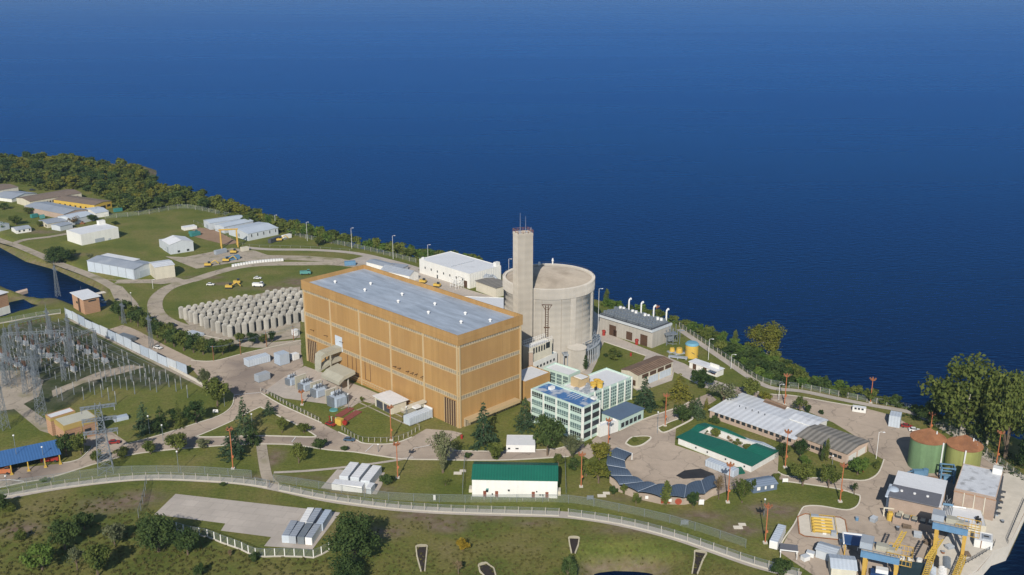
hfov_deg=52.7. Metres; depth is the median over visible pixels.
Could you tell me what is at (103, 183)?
broadleaf tree
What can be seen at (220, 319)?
concrete silo
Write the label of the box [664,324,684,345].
pipe rack
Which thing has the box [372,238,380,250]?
shrub
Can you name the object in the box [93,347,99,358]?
circuit breaker
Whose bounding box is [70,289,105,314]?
pump house
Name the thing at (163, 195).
broadleaf tree
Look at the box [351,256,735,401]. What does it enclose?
reactor apron
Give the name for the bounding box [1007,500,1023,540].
railing
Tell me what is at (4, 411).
lattice tower
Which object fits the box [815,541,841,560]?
grey shed
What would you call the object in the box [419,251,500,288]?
service building
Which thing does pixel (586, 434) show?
window
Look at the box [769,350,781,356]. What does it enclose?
shrub
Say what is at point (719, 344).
shrub
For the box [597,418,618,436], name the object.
white block
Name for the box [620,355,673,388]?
open store
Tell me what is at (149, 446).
broadleaf tree
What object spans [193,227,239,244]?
storage yard
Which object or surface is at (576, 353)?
round silo
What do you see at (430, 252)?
shrub
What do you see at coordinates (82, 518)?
broadleaf tree
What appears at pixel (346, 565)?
broadleaf tree
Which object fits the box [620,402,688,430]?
kerb
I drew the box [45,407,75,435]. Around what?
control annex
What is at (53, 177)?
broadleaf tree
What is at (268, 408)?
conifer
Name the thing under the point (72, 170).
broadleaf tree
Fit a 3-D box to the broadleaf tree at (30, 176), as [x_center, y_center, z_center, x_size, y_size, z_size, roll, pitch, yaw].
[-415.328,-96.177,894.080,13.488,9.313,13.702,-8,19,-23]
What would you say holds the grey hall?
on the ground at (142, 231)
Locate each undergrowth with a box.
[0,159,253,222]
[284,229,418,258]
[599,303,926,416]
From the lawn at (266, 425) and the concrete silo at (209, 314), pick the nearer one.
the lawn at (266, 425)
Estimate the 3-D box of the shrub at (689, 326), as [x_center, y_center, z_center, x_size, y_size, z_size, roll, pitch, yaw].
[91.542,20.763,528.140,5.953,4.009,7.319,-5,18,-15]
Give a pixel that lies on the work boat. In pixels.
(879, 570)
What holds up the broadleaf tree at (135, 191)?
on the ground at (142, 231)
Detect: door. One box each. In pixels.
[95,237,104,242]
[139,268,149,277]
[274,354,279,364]
[282,536,288,542]
[289,537,295,543]
[298,537,303,543]
[305,538,311,544]
[307,339,316,363]
[376,399,382,409]
[384,403,389,412]
[444,397,456,426]
[609,324,615,335]
[626,331,631,340]
[640,334,647,346]
[769,541,776,548]
[848,452,855,461]
[858,446,865,455]
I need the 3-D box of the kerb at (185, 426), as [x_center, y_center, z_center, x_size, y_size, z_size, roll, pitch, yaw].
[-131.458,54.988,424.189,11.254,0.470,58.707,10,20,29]
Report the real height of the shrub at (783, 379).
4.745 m
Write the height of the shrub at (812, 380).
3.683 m
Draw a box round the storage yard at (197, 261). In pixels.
[166,248,357,268]
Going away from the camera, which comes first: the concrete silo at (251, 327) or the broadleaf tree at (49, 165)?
the concrete silo at (251, 327)
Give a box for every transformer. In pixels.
[284,372,296,385]
[297,376,312,392]
[310,381,326,398]
[326,387,347,407]
[401,399,432,425]
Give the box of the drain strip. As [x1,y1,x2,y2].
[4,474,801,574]
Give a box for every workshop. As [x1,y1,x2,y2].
[159,235,193,253]
[709,393,827,446]
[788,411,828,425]
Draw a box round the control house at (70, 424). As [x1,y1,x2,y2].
[54,410,98,442]
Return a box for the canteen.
[601,401,644,430]
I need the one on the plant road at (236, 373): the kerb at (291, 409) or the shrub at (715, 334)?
the kerb at (291, 409)
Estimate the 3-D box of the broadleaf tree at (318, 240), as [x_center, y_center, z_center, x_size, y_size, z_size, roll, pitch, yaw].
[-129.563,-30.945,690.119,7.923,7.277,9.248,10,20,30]
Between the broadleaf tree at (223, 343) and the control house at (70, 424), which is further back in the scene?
the broadleaf tree at (223, 343)
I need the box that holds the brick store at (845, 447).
[795,424,869,463]
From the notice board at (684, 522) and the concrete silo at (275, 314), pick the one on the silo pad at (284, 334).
the concrete silo at (275, 314)
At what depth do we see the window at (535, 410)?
419.53 m
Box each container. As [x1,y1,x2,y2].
[30,213,38,217]
[113,208,122,211]
[189,231,200,236]
[214,248,226,254]
[225,254,239,260]
[240,246,248,251]
[268,235,278,242]
[281,233,291,239]
[282,520,297,542]
[289,521,304,543]
[297,523,312,543]
[300,507,313,523]
[305,523,321,544]
[306,508,321,524]
[316,509,331,530]
[344,260,355,265]
[769,524,785,549]
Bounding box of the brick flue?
[529,351,532,365]
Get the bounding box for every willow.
[425,430,457,472]
[561,434,583,457]
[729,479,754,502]
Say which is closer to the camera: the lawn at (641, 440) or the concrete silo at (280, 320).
the lawn at (641, 440)
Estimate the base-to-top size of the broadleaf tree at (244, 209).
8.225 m
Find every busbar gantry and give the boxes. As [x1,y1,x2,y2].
[0,353,67,386]
[0,354,28,393]
[1,330,73,359]
[8,314,53,348]
[34,328,99,370]
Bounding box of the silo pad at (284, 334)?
[183,287,299,342]
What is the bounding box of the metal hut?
[888,410,901,427]
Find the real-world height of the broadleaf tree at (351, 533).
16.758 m
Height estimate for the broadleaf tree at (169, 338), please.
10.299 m
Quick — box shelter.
[780,543,797,559]
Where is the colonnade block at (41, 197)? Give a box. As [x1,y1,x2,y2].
[16,189,81,205]
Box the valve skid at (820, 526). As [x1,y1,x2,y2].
[797,513,847,540]
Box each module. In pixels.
[332,479,364,492]
[339,462,358,479]
[350,463,370,481]
[361,465,381,487]
[366,482,374,494]
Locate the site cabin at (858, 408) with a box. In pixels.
[852,405,865,412]
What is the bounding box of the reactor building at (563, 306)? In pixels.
[503,258,600,365]
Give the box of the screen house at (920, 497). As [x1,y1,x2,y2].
[885,470,953,532]
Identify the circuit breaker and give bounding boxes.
[22,335,28,345]
[22,359,27,371]
[30,340,34,349]
[45,347,52,358]
[53,351,59,362]
[62,357,68,367]
[70,360,76,372]
[76,339,82,349]
[84,343,90,354]
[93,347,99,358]
[101,352,107,362]
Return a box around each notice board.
[681,520,688,524]
[699,499,703,505]
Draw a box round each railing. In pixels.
[965,539,995,562]
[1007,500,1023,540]
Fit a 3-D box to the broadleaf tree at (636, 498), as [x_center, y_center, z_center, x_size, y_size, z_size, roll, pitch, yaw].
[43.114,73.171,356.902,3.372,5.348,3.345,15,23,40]
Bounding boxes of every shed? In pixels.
[0,222,9,230]
[0,440,61,474]
[38,217,66,227]
[51,222,72,230]
[57,211,93,224]
[85,206,108,217]
[366,259,393,268]
[380,265,418,279]
[391,263,407,268]
[763,398,790,409]
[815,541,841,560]
[828,554,857,574]
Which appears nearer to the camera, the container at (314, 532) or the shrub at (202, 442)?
the container at (314, 532)
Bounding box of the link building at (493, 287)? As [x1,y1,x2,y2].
[474,278,503,296]
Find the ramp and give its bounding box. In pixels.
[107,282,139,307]
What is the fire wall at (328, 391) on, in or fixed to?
on the ground at (142, 231)
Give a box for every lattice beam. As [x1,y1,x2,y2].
[922,547,936,574]
[952,554,966,574]
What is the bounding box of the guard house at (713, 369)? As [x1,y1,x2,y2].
[688,358,724,376]
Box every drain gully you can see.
[415,544,427,571]
[478,562,495,574]
[568,536,579,553]
[691,549,706,574]
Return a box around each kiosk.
[113,413,128,421]
[372,390,408,414]
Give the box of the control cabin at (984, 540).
[974,531,992,549]
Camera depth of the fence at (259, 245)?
688.12 m
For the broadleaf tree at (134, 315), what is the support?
on the ground at (142, 231)
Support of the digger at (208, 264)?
on the storage yard at (197, 261)
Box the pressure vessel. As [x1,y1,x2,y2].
[885,486,898,510]
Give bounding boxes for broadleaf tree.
[0,153,7,158]
[0,158,8,164]
[0,164,4,171]
[0,170,12,179]
[0,202,9,208]
[4,156,17,161]
[6,161,18,167]
[8,215,22,224]
[9,168,19,172]
[10,163,21,168]
[10,172,23,182]
[19,161,29,167]
[19,541,56,570]
[22,151,31,158]
[23,207,34,213]
[24,158,37,164]
[24,171,39,181]
[29,161,41,168]
[30,153,43,160]
[32,178,42,185]
[35,183,47,188]
[37,169,51,178]
[42,160,54,166]
[43,157,56,163]
[43,170,50,180]
[43,246,73,262]
[44,162,54,168]
[46,174,60,180]
[46,181,58,189]
[46,518,80,549]
[53,162,69,170]
[54,155,64,160]
[55,179,64,185]
[55,432,73,455]
[60,171,70,176]
[61,176,67,182]
[63,153,73,159]
[64,182,79,188]
[65,160,76,167]
[65,175,79,183]
[65,546,84,569]
[67,215,78,222]
[68,167,79,174]
[69,431,87,454]
[70,156,80,161]
[71,511,94,529]
[76,178,89,185]
[79,165,86,170]
[79,176,93,182]
[80,160,92,166]
[82,185,91,190]
[82,542,110,574]
[83,156,95,160]
[86,174,97,178]
[86,214,97,221]
[90,160,98,165]
[91,184,104,193]
[95,165,109,172]
[96,173,104,179]
[96,180,109,188]
[98,159,110,164]
[101,190,112,195]
[102,523,126,545]
[105,182,118,189]
[106,171,117,178]
[107,165,119,171]
[107,193,121,201]
[109,300,128,319]
[112,168,127,175]
[113,178,122,184]
[115,158,126,166]
[115,198,129,204]
[116,200,134,208]
[118,186,128,192]
[119,179,131,188]
[120,172,132,177]
[120,193,131,198]
[120,304,137,321]
[122,299,132,305]
[124,175,143,181]
[125,163,141,169]
[125,185,139,192]
[126,195,136,202]
[126,307,146,325]
[128,189,142,193]
[129,203,143,211]
[131,164,143,169]
[131,192,141,199]
[133,511,180,552]
[134,171,145,180]
[134,181,144,188]
[134,197,147,203]
[138,313,155,331]
[140,177,155,184]
[140,192,152,203]
[141,169,149,178]
[141,440,155,453]
[145,175,158,180]
[145,180,158,187]
[146,188,154,196]
[147,201,164,207]
[147,320,163,337]
[152,322,173,342]
[153,196,162,201]
[154,183,167,189]
[158,185,166,193]
[158,192,171,200]
[162,327,179,346]
[163,322,176,328]
[164,432,186,453]
[167,190,183,199]
[167,408,180,422]
[169,184,180,192]
[170,527,200,554]
[171,196,184,204]
[172,330,189,350]
[180,185,193,192]
[180,190,193,198]
[182,400,205,422]
[184,332,200,352]
[190,194,200,201]
[191,336,208,354]
[192,189,207,195]
[193,195,210,203]
[197,197,210,206]
[197,368,209,383]
[202,375,230,406]
[204,338,220,354]
[210,194,221,205]
[211,198,226,208]
[215,339,228,354]
[218,203,231,213]
[225,339,233,351]
[226,212,240,215]
[227,201,240,209]
[231,204,245,212]
[234,332,245,343]
[237,206,252,214]
[241,213,259,221]
[246,332,258,345]
[248,208,262,213]
[258,334,267,342]
[268,331,275,341]
[275,416,288,432]
[290,442,307,462]
[296,423,312,432]
[310,438,327,449]
[313,236,323,245]
[322,510,381,561]
[327,552,364,574]
[440,478,450,485]
[453,560,462,573]
[532,413,565,455]
[553,453,565,465]
[578,459,592,475]
[587,459,610,483]
[590,442,611,459]
[632,492,641,502]
[655,398,666,410]
[671,403,694,422]
[708,382,738,400]
[714,475,724,498]
[741,377,760,394]
[744,320,786,353]
[775,442,790,456]
[789,461,816,485]
[792,396,808,410]
[793,438,809,458]
[819,463,843,487]
[850,482,857,494]
[916,399,946,425]
[917,352,1010,437]
[972,408,1006,445]
[981,369,1023,459]
[1014,414,1023,463]
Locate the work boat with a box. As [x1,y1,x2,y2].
[870,566,899,574]
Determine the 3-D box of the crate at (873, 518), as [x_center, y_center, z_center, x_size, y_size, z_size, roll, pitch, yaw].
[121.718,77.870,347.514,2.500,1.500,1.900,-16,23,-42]
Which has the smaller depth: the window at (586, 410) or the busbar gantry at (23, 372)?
the window at (586, 410)
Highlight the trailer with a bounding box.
[705,457,738,477]
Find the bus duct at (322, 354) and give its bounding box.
[315,335,342,371]
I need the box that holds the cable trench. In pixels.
[351,398,406,424]
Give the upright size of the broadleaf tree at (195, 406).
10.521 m
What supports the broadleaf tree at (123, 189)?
on the ground at (142, 231)
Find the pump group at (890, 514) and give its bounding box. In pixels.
[883,507,914,520]
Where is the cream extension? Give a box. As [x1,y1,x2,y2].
[148,259,175,279]
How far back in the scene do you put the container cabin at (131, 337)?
515.62 m
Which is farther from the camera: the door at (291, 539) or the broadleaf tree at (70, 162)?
the broadleaf tree at (70, 162)
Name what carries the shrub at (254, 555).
on the ground at (142, 231)
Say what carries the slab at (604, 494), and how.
on the ground at (142, 231)
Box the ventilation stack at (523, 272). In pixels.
[513,225,532,368]
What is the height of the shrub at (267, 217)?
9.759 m
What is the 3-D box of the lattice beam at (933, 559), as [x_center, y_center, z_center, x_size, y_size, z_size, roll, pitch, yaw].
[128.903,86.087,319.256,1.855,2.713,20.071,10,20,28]
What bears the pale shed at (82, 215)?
on the ground at (142, 231)
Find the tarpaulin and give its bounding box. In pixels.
[737,467,744,473]
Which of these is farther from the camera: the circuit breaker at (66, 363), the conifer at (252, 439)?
the circuit breaker at (66, 363)
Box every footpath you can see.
[256,444,278,483]
[274,456,413,472]
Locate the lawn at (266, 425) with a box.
[199,407,313,435]
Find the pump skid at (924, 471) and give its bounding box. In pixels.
[908,468,928,475]
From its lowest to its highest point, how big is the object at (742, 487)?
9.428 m
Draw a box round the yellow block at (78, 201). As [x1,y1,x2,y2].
[53,195,111,208]
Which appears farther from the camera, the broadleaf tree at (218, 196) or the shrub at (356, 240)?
the broadleaf tree at (218, 196)
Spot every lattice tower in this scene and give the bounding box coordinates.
[0,386,10,430]
[2,325,17,386]
[15,317,23,358]
[25,345,38,388]
[30,345,47,423]
[44,306,52,342]
[52,262,60,296]
[64,310,75,360]
[120,301,126,323]
[146,309,153,346]
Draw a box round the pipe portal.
[938,463,956,483]
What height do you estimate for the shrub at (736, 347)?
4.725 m
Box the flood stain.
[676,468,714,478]
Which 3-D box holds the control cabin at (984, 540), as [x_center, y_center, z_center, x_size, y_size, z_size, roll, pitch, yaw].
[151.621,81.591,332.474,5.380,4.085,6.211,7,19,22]
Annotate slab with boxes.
[454,469,465,474]
[597,492,609,496]
[733,523,745,528]
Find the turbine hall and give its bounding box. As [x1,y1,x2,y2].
[301,265,522,427]
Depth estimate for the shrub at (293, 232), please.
719.50 m
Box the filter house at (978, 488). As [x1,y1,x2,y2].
[952,463,1005,520]
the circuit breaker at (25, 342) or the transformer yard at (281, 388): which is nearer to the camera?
the transformer yard at (281, 388)
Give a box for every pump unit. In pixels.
[667,347,675,352]
[672,347,684,354]
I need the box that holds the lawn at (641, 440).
[627,436,649,445]
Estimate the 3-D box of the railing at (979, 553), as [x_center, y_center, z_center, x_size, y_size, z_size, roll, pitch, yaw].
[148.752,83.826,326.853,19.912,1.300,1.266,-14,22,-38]
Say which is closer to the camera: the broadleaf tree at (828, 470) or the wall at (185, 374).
the broadleaf tree at (828, 470)
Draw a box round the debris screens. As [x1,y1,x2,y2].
[929,555,950,574]
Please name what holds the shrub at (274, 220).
on the ground at (142, 231)
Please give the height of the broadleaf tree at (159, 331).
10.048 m
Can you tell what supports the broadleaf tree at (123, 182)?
on the ground at (142, 231)
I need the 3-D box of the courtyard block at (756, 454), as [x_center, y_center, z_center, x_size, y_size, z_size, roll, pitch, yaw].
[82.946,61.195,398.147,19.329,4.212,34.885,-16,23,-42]
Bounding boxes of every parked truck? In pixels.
[252,281,263,286]
[300,269,310,274]
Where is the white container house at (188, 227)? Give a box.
[181,224,196,230]
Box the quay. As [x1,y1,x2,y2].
[929,473,1023,574]
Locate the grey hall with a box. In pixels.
[24,201,86,217]
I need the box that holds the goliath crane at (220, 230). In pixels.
[218,228,238,248]
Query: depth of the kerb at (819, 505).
357.39 m
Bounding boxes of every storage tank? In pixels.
[685,340,698,358]
[907,428,946,472]
[943,435,983,477]
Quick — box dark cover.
[898,556,931,574]
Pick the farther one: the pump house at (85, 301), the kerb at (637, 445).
the pump house at (85, 301)
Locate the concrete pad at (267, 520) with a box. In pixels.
[155,494,339,548]
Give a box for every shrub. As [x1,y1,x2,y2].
[0,494,7,507]
[0,502,15,511]
[14,529,26,539]
[39,477,47,481]
[89,449,100,462]
[112,446,129,457]
[192,562,203,574]
[195,438,210,447]
[248,551,259,561]
[265,214,271,223]
[270,215,279,226]
[276,218,286,223]
[277,222,286,230]
[280,223,289,231]
[286,228,296,234]
[287,219,294,229]
[290,219,303,227]
[295,223,306,233]
[300,224,312,235]
[307,230,315,236]
[313,226,325,235]
[317,228,326,236]
[321,230,331,241]
[327,229,338,241]
[337,233,346,244]
[341,234,352,246]
[352,236,361,247]
[358,239,370,248]
[365,240,377,249]
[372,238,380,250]
[377,243,389,252]
[379,474,395,484]
[384,241,392,251]
[387,245,397,253]
[392,242,406,255]
[404,247,415,257]
[414,248,422,256]
[418,250,429,258]
[426,248,434,255]
[433,250,444,254]
[456,537,470,550]
[464,452,471,458]
[469,254,482,259]
[487,442,503,459]
[561,554,577,574]
[567,457,580,469]
[602,297,609,304]
[607,299,615,307]
[608,347,622,359]
[609,485,617,495]
[616,300,623,306]
[620,484,627,494]
[635,304,645,311]
[643,309,652,313]
[655,308,667,316]
[669,315,678,320]
[678,319,692,325]
[685,324,696,331]
[687,492,699,507]
[690,368,715,388]
[696,327,711,336]
[702,330,713,339]
[705,325,715,331]
[707,337,717,344]
[708,415,719,422]
[710,428,720,436]
[712,331,721,337]
[714,339,726,349]
[717,335,725,340]
[720,331,727,340]
[722,345,734,355]
[726,352,737,361]
[727,342,741,351]
[729,338,740,344]
[732,438,742,444]
[735,350,750,362]
[739,357,748,366]
[743,360,757,370]
[744,344,756,350]
[749,346,762,357]
[752,357,766,364]
[753,366,764,377]
[757,346,764,352]
[758,391,772,399]
[759,353,770,358]
[760,372,773,380]
[761,362,770,372]
[767,356,779,361]
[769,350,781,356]
[769,363,781,374]
[770,557,793,574]
[772,374,782,381]
[772,473,780,480]
[779,357,792,363]
[780,366,793,373]
[780,374,793,385]
[785,363,798,372]
[793,366,808,376]
[796,371,809,379]
[796,376,811,386]
[799,454,811,463]
[805,405,811,412]
[808,377,816,388]
[816,377,831,387]
[828,385,837,394]
[834,379,849,388]
[837,386,852,396]
[848,456,870,474]
[850,385,862,392]
[860,388,878,399]
[872,460,880,468]
[876,395,891,402]
[889,394,905,406]
[910,404,923,412]
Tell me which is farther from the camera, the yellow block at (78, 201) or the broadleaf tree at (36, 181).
the broadleaf tree at (36, 181)
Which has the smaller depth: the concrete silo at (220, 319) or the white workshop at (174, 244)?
the concrete silo at (220, 319)
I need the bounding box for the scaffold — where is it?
[450,276,463,288]
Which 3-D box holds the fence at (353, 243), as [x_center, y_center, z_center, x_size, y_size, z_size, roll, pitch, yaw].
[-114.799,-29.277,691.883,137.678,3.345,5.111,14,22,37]
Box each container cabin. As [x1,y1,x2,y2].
[119,332,136,341]
[188,330,203,335]
[244,352,269,366]
[254,370,269,382]
[274,350,289,365]
[290,352,299,360]
[291,328,299,335]
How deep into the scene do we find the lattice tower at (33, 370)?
418.69 m
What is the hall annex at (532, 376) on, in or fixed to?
on the reactor apron
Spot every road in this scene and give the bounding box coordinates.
[0,238,138,304]
[0,345,583,486]
[0,371,43,410]
[9,398,47,432]
[12,227,74,243]
[52,365,143,396]
[68,319,202,387]
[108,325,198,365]
[114,262,363,283]
[147,281,300,347]
[249,247,419,269]
[677,329,1015,473]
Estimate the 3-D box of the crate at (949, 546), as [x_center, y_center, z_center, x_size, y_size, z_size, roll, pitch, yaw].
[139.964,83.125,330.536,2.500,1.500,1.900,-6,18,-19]
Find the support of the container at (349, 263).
on the ground at (142, 231)
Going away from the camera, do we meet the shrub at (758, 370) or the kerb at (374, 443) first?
the kerb at (374, 443)
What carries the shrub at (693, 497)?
on the ground at (142, 231)
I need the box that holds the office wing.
[562,367,632,411]
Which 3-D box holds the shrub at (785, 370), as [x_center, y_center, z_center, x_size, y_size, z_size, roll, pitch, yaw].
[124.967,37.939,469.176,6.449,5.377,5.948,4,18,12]
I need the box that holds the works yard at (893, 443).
[716,384,1023,574]
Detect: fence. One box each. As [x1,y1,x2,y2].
[0,309,60,323]
[1,465,251,484]
[3,472,267,496]
[105,204,228,217]
[138,476,146,517]
[176,522,328,557]
[193,220,340,248]
[260,387,318,420]
[273,474,745,547]
[278,225,412,260]
[278,483,558,515]
[344,426,419,441]
[471,496,548,500]
[568,508,799,574]
[679,322,798,388]
[802,383,1023,478]
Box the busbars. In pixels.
[1,317,154,385]
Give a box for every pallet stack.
[902,523,911,528]
[923,538,932,544]
[964,551,970,556]
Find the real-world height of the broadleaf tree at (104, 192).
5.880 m
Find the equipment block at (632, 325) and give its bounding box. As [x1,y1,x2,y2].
[599,298,671,347]
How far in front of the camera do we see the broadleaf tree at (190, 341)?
496.48 m
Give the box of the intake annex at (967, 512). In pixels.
[941,503,986,531]
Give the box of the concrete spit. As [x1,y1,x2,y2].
[16,288,27,294]
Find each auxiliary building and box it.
[522,351,556,369]
[523,333,551,367]
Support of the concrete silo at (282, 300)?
on the silo pad at (284, 334)
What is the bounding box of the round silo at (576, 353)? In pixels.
[567,343,586,371]
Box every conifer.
[132,401,157,437]
[149,406,170,434]
[173,401,184,429]
[215,426,250,462]
[233,397,257,436]
[243,421,262,447]
[262,400,277,415]
[469,402,500,450]
[513,397,534,433]
[632,376,658,412]
[663,373,695,403]
[687,395,699,413]
[691,395,706,420]
[703,397,709,409]
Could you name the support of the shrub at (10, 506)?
on the ground at (142, 231)
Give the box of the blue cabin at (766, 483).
[744,475,778,492]
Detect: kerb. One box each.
[0,443,568,487]
[62,446,92,462]
[125,394,234,445]
[192,340,300,361]
[195,406,316,437]
[261,393,321,422]
[338,431,411,444]
[452,446,563,451]
[603,341,645,355]
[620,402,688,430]
[625,436,651,446]
[658,416,692,432]
[739,387,852,405]
[778,459,884,480]
[778,481,860,549]
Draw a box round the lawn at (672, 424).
[659,417,691,431]
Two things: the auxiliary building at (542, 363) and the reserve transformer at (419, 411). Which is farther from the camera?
the auxiliary building at (542, 363)
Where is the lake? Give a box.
[0,0,1023,574]
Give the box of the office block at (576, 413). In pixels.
[531,381,600,440]
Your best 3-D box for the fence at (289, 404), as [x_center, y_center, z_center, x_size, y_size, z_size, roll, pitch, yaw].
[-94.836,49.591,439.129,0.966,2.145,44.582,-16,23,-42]
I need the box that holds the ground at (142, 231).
[0,157,1023,574]
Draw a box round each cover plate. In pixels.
[335,407,353,416]
[344,410,361,420]
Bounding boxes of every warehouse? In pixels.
[86,253,149,279]
[203,215,242,229]
[214,218,252,232]
[228,222,277,240]
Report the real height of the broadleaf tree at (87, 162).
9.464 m
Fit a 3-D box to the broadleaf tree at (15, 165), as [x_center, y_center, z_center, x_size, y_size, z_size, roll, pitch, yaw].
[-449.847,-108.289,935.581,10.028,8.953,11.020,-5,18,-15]
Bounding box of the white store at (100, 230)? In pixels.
[66,219,118,244]
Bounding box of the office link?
[544,362,579,385]
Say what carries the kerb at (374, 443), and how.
on the plant road at (236, 373)
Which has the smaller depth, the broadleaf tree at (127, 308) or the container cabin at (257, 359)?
the container cabin at (257, 359)
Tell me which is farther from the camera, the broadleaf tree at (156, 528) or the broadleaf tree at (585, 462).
the broadleaf tree at (585, 462)
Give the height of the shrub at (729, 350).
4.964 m
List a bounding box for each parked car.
[108,439,119,444]
[325,421,335,426]
[343,436,354,441]
[901,423,912,427]
[908,427,919,431]
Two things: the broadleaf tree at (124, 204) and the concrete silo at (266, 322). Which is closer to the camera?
the concrete silo at (266, 322)
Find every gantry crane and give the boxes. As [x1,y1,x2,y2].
[857,531,943,574]
[929,509,981,557]
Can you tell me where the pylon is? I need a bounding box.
[80,403,117,475]
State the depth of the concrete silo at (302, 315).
542.44 m
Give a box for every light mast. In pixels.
[226,426,234,469]
[298,389,304,405]
[387,404,393,440]
[393,441,399,478]
[578,451,585,487]
[606,417,612,443]
[663,393,669,425]
[725,462,734,502]
[763,503,772,543]
[783,373,790,404]
[783,429,791,467]
[838,462,847,502]
[868,377,876,403]
[929,412,936,427]
[994,430,1004,464]
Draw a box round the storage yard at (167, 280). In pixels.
[104,277,186,283]
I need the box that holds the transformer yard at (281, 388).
[266,366,403,411]
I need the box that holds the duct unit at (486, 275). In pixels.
[483,273,496,278]
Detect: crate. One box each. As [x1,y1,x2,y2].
[800,553,809,561]
[839,539,846,546]
[869,515,877,522]
[914,530,921,537]
[944,543,954,549]
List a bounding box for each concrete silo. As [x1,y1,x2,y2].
[178,306,183,318]
[183,307,188,319]
[188,310,192,321]
[192,312,198,323]
[199,314,204,325]
[203,316,209,328]
[207,312,212,322]
[210,319,215,330]
[215,321,220,332]
[218,317,223,329]
[222,323,226,335]
[227,324,232,336]
[230,322,235,333]
[235,323,240,332]
[241,322,247,334]
[243,319,248,330]
[249,304,254,313]
[249,320,254,332]
[251,317,256,329]
[256,319,261,330]
[257,302,262,311]
[258,316,263,328]
[263,317,268,329]
[265,315,270,326]
[270,316,276,327]
[272,312,277,324]
[278,314,283,325]
[279,298,284,307]
[280,311,285,322]
[286,297,291,305]
[286,312,291,324]
[293,311,298,322]
[295,308,300,320]
[301,309,303,321]
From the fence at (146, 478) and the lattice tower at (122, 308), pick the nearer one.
the fence at (146, 478)
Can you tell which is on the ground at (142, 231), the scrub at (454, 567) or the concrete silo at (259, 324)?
the scrub at (454, 567)
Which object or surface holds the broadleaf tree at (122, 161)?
on the ground at (142, 231)
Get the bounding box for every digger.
[204,260,218,266]
[222,256,236,261]
[225,282,240,288]
[230,248,236,253]
[276,235,287,241]
[419,278,426,283]
[433,282,440,287]
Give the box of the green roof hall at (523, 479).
[469,461,560,497]
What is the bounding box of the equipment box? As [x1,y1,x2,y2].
[806,549,814,557]
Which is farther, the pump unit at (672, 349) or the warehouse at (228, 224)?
the warehouse at (228, 224)
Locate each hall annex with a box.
[465,296,503,308]
[521,365,549,398]
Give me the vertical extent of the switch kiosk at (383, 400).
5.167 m
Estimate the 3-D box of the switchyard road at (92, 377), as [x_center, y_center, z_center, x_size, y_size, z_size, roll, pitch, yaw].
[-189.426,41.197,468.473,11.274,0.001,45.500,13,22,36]
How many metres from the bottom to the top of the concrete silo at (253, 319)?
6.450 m
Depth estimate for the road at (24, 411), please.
430.54 m
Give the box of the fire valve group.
[329,416,346,425]
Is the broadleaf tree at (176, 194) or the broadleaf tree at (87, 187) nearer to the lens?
the broadleaf tree at (176, 194)
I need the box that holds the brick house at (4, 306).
[0,290,10,315]
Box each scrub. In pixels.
[0,489,736,574]
[387,547,738,574]
[890,411,1023,479]
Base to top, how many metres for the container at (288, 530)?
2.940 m
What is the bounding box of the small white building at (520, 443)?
[506,435,534,451]
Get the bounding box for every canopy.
[321,363,354,388]
[842,532,862,557]
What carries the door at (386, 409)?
in the switch kiosk at (383, 400)
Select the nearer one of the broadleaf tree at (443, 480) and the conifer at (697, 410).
the broadleaf tree at (443, 480)
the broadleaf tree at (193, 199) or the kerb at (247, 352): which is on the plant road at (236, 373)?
the kerb at (247, 352)
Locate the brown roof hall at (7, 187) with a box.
[0,184,18,191]
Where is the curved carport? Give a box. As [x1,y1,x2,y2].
[606,447,717,504]
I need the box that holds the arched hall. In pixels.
[0,191,36,201]
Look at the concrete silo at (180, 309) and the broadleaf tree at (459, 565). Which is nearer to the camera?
the broadleaf tree at (459, 565)
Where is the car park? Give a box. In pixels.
[579,393,778,497]
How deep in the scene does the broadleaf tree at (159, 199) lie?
809.19 m
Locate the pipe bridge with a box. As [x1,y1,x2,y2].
[668,355,687,359]
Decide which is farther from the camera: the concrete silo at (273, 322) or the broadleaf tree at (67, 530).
the concrete silo at (273, 322)
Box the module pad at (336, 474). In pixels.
[321,469,384,493]
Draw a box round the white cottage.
[11,225,30,233]
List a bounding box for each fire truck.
[0,465,11,474]
[40,455,58,462]
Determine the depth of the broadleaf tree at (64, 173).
905.14 m
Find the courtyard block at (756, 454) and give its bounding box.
[677,423,778,471]
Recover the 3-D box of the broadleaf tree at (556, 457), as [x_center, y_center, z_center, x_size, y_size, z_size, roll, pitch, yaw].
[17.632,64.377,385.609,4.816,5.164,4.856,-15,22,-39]
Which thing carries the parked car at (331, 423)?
on the ground at (142, 231)
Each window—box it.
[532,391,542,399]
[532,399,542,407]
[532,407,542,414]
[544,395,554,403]
[544,403,554,411]
[544,411,554,419]
[550,372,554,383]
[556,374,561,385]
[557,400,567,408]
[557,408,567,416]
[557,416,567,424]
[563,376,567,383]
[570,405,580,413]
[570,413,580,421]
[570,421,580,429]
[570,430,580,438]
[584,406,590,413]
[584,414,590,421]
[584,422,590,429]
[584,430,590,437]
[592,411,598,417]
[592,419,598,425]
[593,402,599,409]
[596,391,601,409]
[603,388,609,408]
[611,385,616,405]
[618,383,623,402]
[625,380,630,399]
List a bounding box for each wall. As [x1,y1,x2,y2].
[64,308,186,373]
[169,366,202,385]
[294,373,305,388]
[310,379,321,387]
[325,386,335,403]
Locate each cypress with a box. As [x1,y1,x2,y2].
[583,355,588,368]
[603,288,608,297]
[660,480,671,504]
[733,330,738,338]
[820,443,824,459]
[824,438,830,460]
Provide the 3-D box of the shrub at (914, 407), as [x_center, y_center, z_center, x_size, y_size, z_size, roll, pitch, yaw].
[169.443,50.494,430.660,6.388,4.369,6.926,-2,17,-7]
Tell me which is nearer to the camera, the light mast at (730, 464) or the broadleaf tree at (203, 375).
the light mast at (730, 464)

